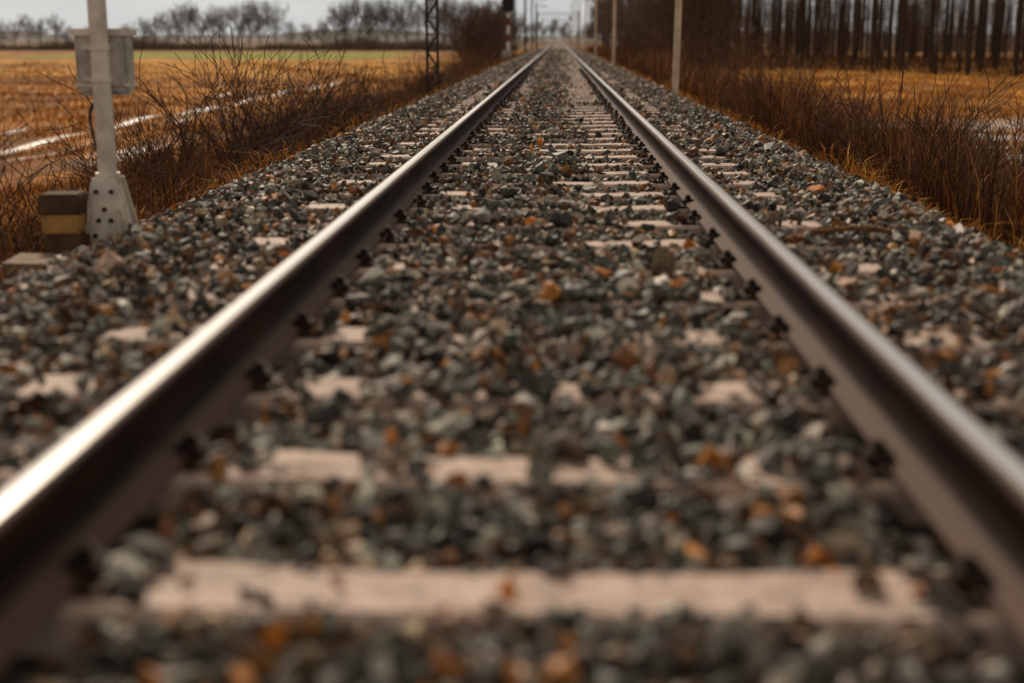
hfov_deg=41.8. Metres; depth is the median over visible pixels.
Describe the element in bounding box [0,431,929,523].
sleeper
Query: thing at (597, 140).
sleeper
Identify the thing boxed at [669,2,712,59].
bare tree
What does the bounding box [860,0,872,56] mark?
poplar tree
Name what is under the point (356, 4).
bare tree
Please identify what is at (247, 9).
bare tree
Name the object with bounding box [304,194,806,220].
sleeper
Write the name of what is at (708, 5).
bare tree
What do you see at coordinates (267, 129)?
bare shrub
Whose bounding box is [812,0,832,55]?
poplar tree
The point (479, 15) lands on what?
bare tree
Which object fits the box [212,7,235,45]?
bare tree
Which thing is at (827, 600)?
sleeper
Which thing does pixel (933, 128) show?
bare shrub
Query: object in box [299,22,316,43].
bare tree
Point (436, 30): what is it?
lattice mast
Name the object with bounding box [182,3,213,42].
bare tree
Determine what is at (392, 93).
bare shrub
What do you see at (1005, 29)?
poplar tree
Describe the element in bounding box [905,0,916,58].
poplar tree
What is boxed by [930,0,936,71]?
poplar tree
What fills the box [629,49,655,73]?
bare shrub
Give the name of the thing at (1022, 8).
poplar tree
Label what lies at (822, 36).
poplar tree
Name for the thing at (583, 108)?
sleeper
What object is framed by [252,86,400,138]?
bare shrub
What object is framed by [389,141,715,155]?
sleeper
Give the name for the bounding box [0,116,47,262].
bare shrub
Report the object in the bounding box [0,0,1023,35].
sky
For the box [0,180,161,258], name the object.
bare shrub
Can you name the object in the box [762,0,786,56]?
poplar tree
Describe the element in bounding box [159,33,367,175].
bare shrub
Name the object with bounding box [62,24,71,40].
bare tree
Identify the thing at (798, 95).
bare shrub
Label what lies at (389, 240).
sleeper
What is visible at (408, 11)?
bare tree
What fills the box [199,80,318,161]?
bare shrub
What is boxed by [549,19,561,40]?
bare tree
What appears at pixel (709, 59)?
bare shrub
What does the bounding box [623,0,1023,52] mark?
distant wood
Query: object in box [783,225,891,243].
cable
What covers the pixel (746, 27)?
poplar tree
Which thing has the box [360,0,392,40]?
bare tree
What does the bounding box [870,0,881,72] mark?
poplar tree
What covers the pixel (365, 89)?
bare shrub
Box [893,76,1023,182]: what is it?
bare shrub
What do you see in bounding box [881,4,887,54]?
poplar tree
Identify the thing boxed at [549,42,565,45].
sleeper row
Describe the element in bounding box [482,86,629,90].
sleeper
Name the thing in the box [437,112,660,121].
sleeper
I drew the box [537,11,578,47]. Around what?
overhead gantry
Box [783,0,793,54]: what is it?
poplar tree
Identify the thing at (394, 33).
bare tree
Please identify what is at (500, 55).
bare shrub
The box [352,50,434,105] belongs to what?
bare shrub
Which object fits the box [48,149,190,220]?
bare shrub
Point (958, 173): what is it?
bare shrub
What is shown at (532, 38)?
catenary mast
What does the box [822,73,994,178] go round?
bare shrub
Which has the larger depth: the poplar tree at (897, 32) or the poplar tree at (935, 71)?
the poplar tree at (897, 32)
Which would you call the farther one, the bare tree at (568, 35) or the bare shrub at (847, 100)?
the bare tree at (568, 35)
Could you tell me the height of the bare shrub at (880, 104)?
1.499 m
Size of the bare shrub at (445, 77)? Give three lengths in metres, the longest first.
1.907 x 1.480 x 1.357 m
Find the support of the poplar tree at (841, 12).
on the ground at (157, 57)
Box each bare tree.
[0,18,9,43]
[4,20,24,46]
[17,12,40,45]
[26,18,52,45]
[41,11,64,41]
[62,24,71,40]
[119,23,137,35]
[130,16,156,39]
[145,14,163,41]
[154,10,181,41]
[166,7,191,44]
[167,2,204,44]
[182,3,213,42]
[200,4,225,43]
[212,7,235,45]
[216,2,256,45]
[235,0,263,46]
[239,0,277,46]
[260,0,290,43]
[283,21,298,42]
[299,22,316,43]
[314,17,330,42]
[324,2,349,45]
[331,0,357,37]
[339,0,373,38]
[351,0,385,36]
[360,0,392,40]
[369,0,403,42]
[384,5,412,42]
[386,0,423,40]
[400,4,429,40]
[412,0,447,39]
[421,0,462,42]
[442,0,464,44]
[454,0,474,36]
[464,5,491,47]
[465,0,504,36]
[475,0,502,26]
[483,2,519,43]
[492,0,523,42]
[510,12,527,49]
[514,18,533,41]
[527,21,543,37]
[533,20,549,43]
[547,22,557,42]
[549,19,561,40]
[558,21,572,40]
[564,29,572,40]
[578,0,630,46]
[587,0,611,48]
[587,0,654,40]
[588,0,630,45]
[588,7,617,47]
[593,3,617,39]
[608,0,682,42]
[611,5,637,41]
[627,0,686,44]
[636,0,701,55]
[664,0,739,57]
[667,0,750,43]
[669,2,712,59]
[697,0,746,63]
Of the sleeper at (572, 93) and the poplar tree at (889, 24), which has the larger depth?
the poplar tree at (889, 24)
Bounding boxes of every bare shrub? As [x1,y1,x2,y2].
[0,97,189,206]
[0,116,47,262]
[0,123,27,259]
[0,148,161,237]
[0,154,65,253]
[0,170,35,256]
[0,178,64,262]
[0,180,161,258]
[0,184,69,257]
[1,194,43,258]
[8,162,65,256]
[18,149,176,223]
[22,159,121,221]
[35,144,161,241]
[36,35,327,196]
[39,150,175,218]
[43,68,255,190]
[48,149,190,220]
[53,125,201,200]
[66,149,226,213]
[71,157,223,216]
[77,102,217,202]
[90,125,152,185]
[113,96,321,195]
[115,114,303,196]
[116,111,195,190]
[139,134,272,200]
[150,66,324,181]
[152,143,228,201]
[155,84,252,169]
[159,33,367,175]
[162,82,330,180]
[166,72,378,164]
[174,23,373,165]
[177,122,275,192]
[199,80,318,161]
[208,101,299,158]
[211,80,307,143]
[217,103,315,156]
[219,68,355,155]
[221,43,402,153]
[223,97,354,162]
[241,69,394,146]
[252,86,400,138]
[263,90,364,138]
[264,46,394,133]
[272,64,410,129]
[280,94,344,139]
[294,64,381,126]
[299,60,411,120]
[322,64,415,118]
[323,96,395,127]
[323,98,388,128]
[324,87,387,116]
[327,59,407,119]
[334,71,387,125]
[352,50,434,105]
[358,69,423,116]
[377,48,465,103]
[380,71,437,110]
[382,61,469,96]
[388,46,468,98]
[388,57,436,90]
[390,60,429,91]
[409,58,470,83]
[418,0,514,62]
[420,16,528,61]
[429,63,460,85]
[431,0,529,58]
[434,49,471,76]
[439,0,535,62]
[445,51,478,79]
[447,6,532,58]
[456,44,501,73]
[456,50,482,74]
[462,31,524,57]
[477,37,515,64]
[479,50,513,65]
[575,18,654,54]
[591,31,643,50]
[593,1,710,61]
[598,13,645,49]
[604,33,668,72]
[604,40,654,65]
[608,43,644,62]
[616,24,659,50]
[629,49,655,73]
[631,4,770,73]
[632,62,683,85]
[643,19,717,68]
[645,18,729,65]
[650,32,694,61]
[657,33,714,68]
[663,58,729,89]
[680,39,743,71]
[681,21,765,75]
[683,41,757,78]
[689,43,833,119]
[699,14,815,86]
[702,54,781,116]
[707,68,779,106]
[709,69,792,118]
[710,79,752,117]
[713,37,866,139]
[715,38,855,134]
[743,73,966,157]
[748,54,886,167]
[763,55,902,134]
[787,119,886,161]
[791,88,1023,175]
[796,106,870,160]
[797,58,1023,195]
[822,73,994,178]
[829,92,899,128]
[839,92,934,151]
[849,97,901,134]
[851,104,935,155]
[858,95,1023,153]
[868,120,1023,201]
[871,94,1022,170]
[876,83,1023,240]
[876,108,1023,239]
[876,137,991,225]
[886,137,1022,230]
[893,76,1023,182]
[900,140,1015,217]
[919,106,1020,164]
[979,113,1023,201]
[984,171,1023,246]
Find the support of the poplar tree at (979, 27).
on the ground at (157, 57)
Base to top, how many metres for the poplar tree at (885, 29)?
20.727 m
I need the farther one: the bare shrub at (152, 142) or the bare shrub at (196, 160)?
the bare shrub at (152, 142)
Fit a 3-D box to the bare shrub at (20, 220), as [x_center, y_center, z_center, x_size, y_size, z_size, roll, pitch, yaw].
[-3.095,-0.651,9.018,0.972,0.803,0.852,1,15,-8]
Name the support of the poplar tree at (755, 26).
on the ground at (157, 57)
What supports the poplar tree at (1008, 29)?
on the ground at (157, 57)
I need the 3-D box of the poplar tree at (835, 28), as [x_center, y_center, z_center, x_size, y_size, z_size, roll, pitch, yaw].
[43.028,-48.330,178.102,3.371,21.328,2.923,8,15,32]
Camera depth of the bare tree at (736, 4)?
129.82 m
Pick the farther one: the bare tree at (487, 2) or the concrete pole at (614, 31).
the bare tree at (487, 2)
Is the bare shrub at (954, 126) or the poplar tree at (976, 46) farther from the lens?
the poplar tree at (976, 46)
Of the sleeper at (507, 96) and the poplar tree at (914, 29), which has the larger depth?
the poplar tree at (914, 29)
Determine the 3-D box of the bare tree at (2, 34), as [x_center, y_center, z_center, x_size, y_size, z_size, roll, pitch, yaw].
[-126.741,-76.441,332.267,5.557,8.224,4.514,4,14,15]
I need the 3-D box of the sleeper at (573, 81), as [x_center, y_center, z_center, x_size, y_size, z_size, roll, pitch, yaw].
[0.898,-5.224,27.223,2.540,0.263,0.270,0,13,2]
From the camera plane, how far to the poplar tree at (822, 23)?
143.67 m
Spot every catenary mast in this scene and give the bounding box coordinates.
[524,0,527,52]
[531,0,533,50]
[535,2,546,48]
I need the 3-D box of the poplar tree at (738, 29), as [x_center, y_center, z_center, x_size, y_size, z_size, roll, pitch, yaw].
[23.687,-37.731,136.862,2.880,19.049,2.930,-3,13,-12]
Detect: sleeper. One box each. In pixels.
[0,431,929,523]
[17,360,1023,432]
[17,542,1023,669]
[95,311,996,371]
[163,275,940,325]
[200,248,889,289]
[247,226,851,259]
[268,208,820,237]
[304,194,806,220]
[323,181,782,203]
[335,171,761,191]
[352,162,751,180]
[370,154,740,170]
[376,147,726,162]
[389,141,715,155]
[400,135,709,148]
[416,126,694,137]
[418,131,696,143]
[419,122,685,132]
[426,118,681,128]
[434,115,677,124]
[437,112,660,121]
[446,107,662,114]
[448,104,657,111]
[454,102,655,109]
[455,100,648,106]
[456,109,665,117]
[461,98,649,104]
[463,96,643,102]
[467,94,632,100]
[469,93,639,98]
[473,91,635,96]
[476,88,632,93]
[476,90,633,95]
[479,87,597,92]
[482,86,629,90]
[484,85,627,89]
[485,83,594,88]
[489,80,590,84]
[490,81,620,85]
[492,79,619,83]
[492,82,624,86]
[496,79,618,82]
[498,76,614,79]
[500,78,617,81]
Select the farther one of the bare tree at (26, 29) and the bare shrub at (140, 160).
the bare tree at (26, 29)
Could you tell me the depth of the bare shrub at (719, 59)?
67.64 m
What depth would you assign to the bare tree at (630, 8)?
149.94 m
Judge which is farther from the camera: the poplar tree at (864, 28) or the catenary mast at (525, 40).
the poplar tree at (864, 28)
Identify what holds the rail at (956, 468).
on the sleeper row
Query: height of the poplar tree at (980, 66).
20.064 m
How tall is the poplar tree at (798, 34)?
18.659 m
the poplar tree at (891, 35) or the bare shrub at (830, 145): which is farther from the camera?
the poplar tree at (891, 35)
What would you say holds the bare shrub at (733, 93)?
on the ground at (157, 57)
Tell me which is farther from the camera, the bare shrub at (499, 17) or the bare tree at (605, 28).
the bare tree at (605, 28)
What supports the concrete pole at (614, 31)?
on the ground at (157, 57)
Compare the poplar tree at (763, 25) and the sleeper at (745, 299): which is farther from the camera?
the poplar tree at (763, 25)
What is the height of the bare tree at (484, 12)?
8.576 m
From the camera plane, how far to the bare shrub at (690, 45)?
82.04 m
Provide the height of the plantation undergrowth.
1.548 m
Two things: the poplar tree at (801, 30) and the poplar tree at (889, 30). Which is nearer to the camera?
the poplar tree at (889, 30)
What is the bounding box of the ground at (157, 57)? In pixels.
[0,41,1023,253]
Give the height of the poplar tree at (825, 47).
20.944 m
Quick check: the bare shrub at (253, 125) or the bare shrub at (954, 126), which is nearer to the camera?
the bare shrub at (954, 126)
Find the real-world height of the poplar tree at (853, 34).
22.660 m
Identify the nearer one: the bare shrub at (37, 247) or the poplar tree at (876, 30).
the bare shrub at (37, 247)
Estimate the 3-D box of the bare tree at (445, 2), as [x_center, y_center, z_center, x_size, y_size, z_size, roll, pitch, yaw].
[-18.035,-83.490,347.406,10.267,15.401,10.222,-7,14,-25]
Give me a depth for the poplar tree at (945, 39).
107.08 m
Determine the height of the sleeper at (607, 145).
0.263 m
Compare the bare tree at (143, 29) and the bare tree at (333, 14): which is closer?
the bare tree at (143, 29)
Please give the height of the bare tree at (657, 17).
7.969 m
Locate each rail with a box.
[0,42,554,672]
[560,42,1023,644]
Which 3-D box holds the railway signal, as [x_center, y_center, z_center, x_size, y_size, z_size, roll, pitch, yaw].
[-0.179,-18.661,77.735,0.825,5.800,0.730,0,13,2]
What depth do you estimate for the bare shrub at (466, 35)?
124.58 m
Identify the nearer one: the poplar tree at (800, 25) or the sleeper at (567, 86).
the sleeper at (567, 86)
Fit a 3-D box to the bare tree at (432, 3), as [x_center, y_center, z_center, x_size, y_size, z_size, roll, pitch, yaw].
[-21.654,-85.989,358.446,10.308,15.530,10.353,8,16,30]
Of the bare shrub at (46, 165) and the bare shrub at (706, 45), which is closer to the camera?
the bare shrub at (46, 165)
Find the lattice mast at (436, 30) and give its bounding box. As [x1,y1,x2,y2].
[425,0,439,95]
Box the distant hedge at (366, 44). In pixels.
[0,36,520,50]
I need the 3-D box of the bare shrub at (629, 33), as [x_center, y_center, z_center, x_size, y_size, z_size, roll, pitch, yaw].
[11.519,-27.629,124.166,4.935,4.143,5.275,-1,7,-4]
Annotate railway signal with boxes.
[502,0,515,60]
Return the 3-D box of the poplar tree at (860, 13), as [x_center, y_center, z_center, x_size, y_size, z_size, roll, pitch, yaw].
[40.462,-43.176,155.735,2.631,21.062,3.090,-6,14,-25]
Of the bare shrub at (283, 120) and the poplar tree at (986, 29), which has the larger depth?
the poplar tree at (986, 29)
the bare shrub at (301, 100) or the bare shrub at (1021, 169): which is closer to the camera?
the bare shrub at (1021, 169)
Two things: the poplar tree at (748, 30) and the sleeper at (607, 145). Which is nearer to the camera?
the sleeper at (607, 145)
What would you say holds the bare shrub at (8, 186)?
on the ground at (157, 57)
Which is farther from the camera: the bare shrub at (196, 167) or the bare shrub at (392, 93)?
the bare shrub at (392, 93)
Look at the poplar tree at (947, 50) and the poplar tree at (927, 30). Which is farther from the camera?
the poplar tree at (947, 50)
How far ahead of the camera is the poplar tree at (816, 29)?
103.43 m
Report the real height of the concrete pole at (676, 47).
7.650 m
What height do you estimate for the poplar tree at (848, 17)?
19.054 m
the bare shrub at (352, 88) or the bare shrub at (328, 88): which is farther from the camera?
the bare shrub at (352, 88)
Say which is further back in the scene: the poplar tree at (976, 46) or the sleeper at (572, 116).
the poplar tree at (976, 46)
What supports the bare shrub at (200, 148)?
on the ground at (157, 57)
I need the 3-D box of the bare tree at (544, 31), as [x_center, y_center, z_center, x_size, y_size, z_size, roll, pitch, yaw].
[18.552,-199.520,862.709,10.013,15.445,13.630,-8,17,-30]
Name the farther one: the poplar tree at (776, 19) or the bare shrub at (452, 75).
the poplar tree at (776, 19)
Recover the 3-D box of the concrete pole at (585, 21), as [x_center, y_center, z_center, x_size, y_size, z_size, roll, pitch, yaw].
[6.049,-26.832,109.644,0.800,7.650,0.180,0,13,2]
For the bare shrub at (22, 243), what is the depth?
6.00 m
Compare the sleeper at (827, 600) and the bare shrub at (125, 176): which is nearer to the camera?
the sleeper at (827, 600)
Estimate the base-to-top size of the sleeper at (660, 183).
0.263 m
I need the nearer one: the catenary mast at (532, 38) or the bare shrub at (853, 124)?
the bare shrub at (853, 124)
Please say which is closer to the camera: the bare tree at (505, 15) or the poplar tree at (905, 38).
the poplar tree at (905, 38)
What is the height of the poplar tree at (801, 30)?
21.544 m
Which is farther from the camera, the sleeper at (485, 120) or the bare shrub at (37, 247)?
the sleeper at (485, 120)
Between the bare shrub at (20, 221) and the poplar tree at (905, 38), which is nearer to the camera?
the bare shrub at (20, 221)
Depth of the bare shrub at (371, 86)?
23.77 m
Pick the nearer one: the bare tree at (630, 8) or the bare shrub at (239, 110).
the bare shrub at (239, 110)
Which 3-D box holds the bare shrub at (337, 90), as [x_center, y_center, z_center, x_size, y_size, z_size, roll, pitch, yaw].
[-2.667,-3.053,17.451,2.443,1.649,1.154,5,14,22]
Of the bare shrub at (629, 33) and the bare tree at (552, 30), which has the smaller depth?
the bare shrub at (629, 33)
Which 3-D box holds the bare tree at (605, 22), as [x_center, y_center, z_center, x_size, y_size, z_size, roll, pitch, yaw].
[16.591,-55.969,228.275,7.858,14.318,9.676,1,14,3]
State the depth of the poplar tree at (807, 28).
189.84 m
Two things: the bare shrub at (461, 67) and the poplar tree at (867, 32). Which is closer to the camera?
the bare shrub at (461, 67)
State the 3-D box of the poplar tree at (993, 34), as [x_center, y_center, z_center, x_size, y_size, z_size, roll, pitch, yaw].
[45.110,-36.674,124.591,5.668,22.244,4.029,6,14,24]
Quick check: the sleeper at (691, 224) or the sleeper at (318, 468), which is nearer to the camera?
the sleeper at (318, 468)
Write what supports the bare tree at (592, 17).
on the ground at (157, 57)
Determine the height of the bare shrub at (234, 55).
2.035 m
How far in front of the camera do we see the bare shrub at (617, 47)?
56.41 m
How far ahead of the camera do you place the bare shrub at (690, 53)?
79.25 m
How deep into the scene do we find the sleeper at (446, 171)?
8.42 m
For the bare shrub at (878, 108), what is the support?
on the ground at (157, 57)
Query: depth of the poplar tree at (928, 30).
142.10 m
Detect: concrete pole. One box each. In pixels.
[569,4,572,45]
[571,0,575,46]
[575,0,576,48]
[579,0,579,48]
[585,0,586,51]
[594,0,596,55]
[612,0,615,63]
[672,0,681,94]
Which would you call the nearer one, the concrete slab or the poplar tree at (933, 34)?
the concrete slab
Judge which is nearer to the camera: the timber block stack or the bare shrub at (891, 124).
the timber block stack
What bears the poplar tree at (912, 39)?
on the ground at (157, 57)
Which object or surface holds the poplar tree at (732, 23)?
on the ground at (157, 57)
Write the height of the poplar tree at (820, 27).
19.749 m
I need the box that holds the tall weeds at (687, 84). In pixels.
[582,30,1023,250]
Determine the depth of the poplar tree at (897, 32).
142.71 m
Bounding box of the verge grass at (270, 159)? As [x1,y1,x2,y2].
[0,50,1023,281]
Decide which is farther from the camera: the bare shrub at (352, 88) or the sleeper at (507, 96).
the bare shrub at (352, 88)
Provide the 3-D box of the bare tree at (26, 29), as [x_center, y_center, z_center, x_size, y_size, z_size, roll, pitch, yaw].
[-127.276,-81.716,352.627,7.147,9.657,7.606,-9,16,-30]
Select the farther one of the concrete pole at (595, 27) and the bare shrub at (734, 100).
the concrete pole at (595, 27)
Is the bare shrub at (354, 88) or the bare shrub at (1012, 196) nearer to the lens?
the bare shrub at (1012, 196)
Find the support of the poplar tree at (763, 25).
on the ground at (157, 57)
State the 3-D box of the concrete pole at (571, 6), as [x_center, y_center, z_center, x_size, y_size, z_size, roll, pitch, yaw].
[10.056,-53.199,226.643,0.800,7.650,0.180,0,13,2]
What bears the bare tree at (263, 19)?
on the ground at (157, 57)
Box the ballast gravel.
[0,48,1023,682]
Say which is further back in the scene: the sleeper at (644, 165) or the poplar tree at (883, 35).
the poplar tree at (883, 35)
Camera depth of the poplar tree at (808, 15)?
139.24 m
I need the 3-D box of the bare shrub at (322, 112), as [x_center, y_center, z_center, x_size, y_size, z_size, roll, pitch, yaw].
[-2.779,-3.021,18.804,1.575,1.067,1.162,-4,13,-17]
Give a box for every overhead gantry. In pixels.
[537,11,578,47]
[542,18,572,45]
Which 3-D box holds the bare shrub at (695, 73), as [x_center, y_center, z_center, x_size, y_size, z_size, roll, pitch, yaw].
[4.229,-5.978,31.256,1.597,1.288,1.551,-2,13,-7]
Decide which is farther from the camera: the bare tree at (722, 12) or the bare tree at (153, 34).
the bare tree at (153, 34)
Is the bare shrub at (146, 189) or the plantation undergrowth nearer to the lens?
the bare shrub at (146, 189)
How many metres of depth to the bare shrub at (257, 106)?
22.82 m
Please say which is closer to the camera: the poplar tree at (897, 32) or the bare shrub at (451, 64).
the bare shrub at (451, 64)
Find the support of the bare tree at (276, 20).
on the ground at (157, 57)
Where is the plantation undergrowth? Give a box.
[687,50,1023,77]
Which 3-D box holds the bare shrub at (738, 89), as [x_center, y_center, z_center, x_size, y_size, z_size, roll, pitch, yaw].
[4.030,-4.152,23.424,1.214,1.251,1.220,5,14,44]
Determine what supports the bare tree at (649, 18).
on the ground at (157, 57)
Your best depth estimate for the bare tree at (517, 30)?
290.38 m
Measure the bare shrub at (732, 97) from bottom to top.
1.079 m
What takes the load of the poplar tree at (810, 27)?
on the ground at (157, 57)
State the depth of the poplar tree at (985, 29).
133.14 m
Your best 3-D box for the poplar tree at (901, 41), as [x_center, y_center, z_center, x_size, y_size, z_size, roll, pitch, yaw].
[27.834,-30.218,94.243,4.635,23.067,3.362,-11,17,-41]
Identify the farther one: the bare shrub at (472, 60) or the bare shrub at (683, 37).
the bare shrub at (683, 37)
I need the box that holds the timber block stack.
[38,191,89,252]
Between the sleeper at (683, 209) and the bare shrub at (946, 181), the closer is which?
the sleeper at (683, 209)
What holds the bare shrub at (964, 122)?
on the ground at (157, 57)
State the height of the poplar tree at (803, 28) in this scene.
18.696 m
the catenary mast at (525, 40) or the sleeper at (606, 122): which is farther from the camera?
the catenary mast at (525, 40)
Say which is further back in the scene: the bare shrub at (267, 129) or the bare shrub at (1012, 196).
the bare shrub at (267, 129)
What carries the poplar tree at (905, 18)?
on the ground at (157, 57)
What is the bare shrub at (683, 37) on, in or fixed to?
on the ground at (157, 57)
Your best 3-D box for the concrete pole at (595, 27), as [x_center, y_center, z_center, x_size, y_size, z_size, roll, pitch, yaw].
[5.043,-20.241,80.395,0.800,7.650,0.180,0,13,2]
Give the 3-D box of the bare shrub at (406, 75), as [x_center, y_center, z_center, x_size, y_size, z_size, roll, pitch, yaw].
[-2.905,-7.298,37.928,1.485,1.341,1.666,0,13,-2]
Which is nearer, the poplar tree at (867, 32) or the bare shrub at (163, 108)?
the bare shrub at (163, 108)
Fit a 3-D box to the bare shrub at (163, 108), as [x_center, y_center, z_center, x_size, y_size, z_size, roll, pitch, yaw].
[-3.015,-2.038,12.957,2.847,1.821,1.487,0,13,2]
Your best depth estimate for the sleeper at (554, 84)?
25.38 m
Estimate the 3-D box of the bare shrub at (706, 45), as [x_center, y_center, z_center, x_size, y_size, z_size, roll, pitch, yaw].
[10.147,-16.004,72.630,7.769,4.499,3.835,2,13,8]
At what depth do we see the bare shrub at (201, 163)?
10.32 m
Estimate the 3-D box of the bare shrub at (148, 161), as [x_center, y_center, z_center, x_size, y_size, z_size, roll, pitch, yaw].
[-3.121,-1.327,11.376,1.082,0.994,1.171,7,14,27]
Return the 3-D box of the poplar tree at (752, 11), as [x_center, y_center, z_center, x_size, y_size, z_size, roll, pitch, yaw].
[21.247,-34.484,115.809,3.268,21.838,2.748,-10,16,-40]
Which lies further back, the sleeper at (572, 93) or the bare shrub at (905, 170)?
the sleeper at (572, 93)
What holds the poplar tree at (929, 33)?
on the ground at (157, 57)
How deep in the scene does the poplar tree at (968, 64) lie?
88.56 m
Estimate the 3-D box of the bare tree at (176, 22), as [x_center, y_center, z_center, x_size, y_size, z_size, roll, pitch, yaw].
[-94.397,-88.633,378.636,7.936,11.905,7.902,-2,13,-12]
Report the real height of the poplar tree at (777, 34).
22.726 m
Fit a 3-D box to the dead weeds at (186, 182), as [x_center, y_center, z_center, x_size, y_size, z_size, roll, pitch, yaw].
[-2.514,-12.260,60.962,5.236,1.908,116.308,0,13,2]
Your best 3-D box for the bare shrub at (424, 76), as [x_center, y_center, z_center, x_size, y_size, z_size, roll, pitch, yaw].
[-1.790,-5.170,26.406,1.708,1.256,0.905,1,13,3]
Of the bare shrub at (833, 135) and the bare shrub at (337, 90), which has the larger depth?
the bare shrub at (337, 90)
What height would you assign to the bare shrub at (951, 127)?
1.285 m
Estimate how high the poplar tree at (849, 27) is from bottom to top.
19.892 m
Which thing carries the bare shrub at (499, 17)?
on the ground at (157, 57)
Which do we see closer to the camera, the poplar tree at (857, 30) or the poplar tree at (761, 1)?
the poplar tree at (857, 30)
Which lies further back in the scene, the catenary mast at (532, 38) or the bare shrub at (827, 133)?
the catenary mast at (532, 38)
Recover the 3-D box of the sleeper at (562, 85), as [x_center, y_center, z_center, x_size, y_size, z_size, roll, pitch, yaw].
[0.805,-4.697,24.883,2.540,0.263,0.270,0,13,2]
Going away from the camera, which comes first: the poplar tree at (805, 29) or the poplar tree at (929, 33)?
the poplar tree at (929, 33)
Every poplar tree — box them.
[729,0,744,56]
[736,1,747,58]
[738,0,755,60]
[739,0,760,68]
[745,0,747,49]
[746,0,759,65]
[746,0,765,61]
[750,0,759,61]
[751,0,769,60]
[753,0,766,58]
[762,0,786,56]
[766,0,782,57]
[769,0,775,69]
[775,0,779,65]
[776,0,795,58]
[777,0,795,66]
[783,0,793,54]
[784,0,787,52]
[784,1,791,56]
[790,0,811,63]
[791,0,798,62]
[791,0,800,70]
[791,0,819,66]
[800,4,813,53]
[804,0,813,55]
[805,0,812,60]
[805,0,818,52]
[808,1,819,60]
[811,0,821,60]
[812,0,822,53]
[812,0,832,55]
[813,0,830,69]
[813,0,837,68]
[816,0,828,55]
[819,0,839,56]
[827,0,838,58]
[829,0,839,56]
[831,0,836,56]
[833,1,837,53]
[834,0,851,64]
[835,0,862,56]
[839,0,845,70]
[840,0,853,61]
[843,0,846,63]
[846,0,856,52]
[850,0,856,69]
[854,0,865,63]
[857,0,861,57]
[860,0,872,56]
[860,0,872,61]
[861,0,877,67]
[869,0,873,56]
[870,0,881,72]
[875,0,879,58]
[875,0,885,70]
[877,0,898,65]
[879,0,889,64]
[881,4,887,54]
[882,0,894,57]
[885,3,897,51]
[887,0,896,69]
[887,0,900,61]
[897,1,905,55]
[899,0,902,56]
[899,0,904,71]
[903,0,908,68]
[903,0,917,49]
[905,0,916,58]
[909,0,923,63]
[909,0,928,55]
[911,1,920,54]
[922,0,930,63]
[922,0,947,62]
[925,0,931,58]
[926,5,941,51]
[927,4,931,64]
[928,0,932,66]
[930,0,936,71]
[933,0,941,74]
[941,0,949,70]
[942,0,963,60]
[944,0,952,55]
[955,0,981,58]
[958,0,966,72]
[959,1,963,55]
[964,0,975,58]
[965,0,975,75]
[966,0,971,57]
[973,1,990,62]
[975,0,990,55]
[977,0,993,64]
[978,0,986,71]
[978,0,989,59]
[984,0,993,56]
[989,0,1010,69]
[990,0,1004,62]
[991,0,1008,55]
[993,0,1009,70]
[999,0,1012,61]
[1005,0,1017,58]
[1008,0,1023,70]
[1012,0,1018,65]
[1014,0,1021,77]
[1021,33,1023,63]
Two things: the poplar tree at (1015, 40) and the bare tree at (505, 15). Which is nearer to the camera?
the poplar tree at (1015, 40)
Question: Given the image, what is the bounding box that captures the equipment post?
[69,0,138,242]
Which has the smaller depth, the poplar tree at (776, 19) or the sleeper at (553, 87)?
the sleeper at (553, 87)
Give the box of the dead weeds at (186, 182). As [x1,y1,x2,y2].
[0,48,530,272]
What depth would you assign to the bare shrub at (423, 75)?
29.75 m
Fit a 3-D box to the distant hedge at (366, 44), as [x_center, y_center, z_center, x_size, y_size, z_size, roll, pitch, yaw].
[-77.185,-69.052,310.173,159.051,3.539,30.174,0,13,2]
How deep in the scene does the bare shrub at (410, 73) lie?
33.85 m
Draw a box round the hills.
[0,29,1013,41]
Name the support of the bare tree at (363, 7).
on the ground at (157, 57)
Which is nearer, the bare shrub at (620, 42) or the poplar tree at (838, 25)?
the bare shrub at (620, 42)
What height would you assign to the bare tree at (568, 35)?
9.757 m
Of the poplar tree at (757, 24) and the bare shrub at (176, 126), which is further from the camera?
the poplar tree at (757, 24)
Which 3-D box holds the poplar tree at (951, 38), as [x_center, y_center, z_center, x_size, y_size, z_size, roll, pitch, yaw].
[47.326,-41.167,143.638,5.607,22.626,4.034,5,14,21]
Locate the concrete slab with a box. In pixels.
[0,253,59,283]
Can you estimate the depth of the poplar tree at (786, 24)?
167.76 m
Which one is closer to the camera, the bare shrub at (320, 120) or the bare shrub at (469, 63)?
the bare shrub at (320, 120)
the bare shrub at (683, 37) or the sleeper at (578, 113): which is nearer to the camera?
the sleeper at (578, 113)
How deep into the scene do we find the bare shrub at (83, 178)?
9.36 m

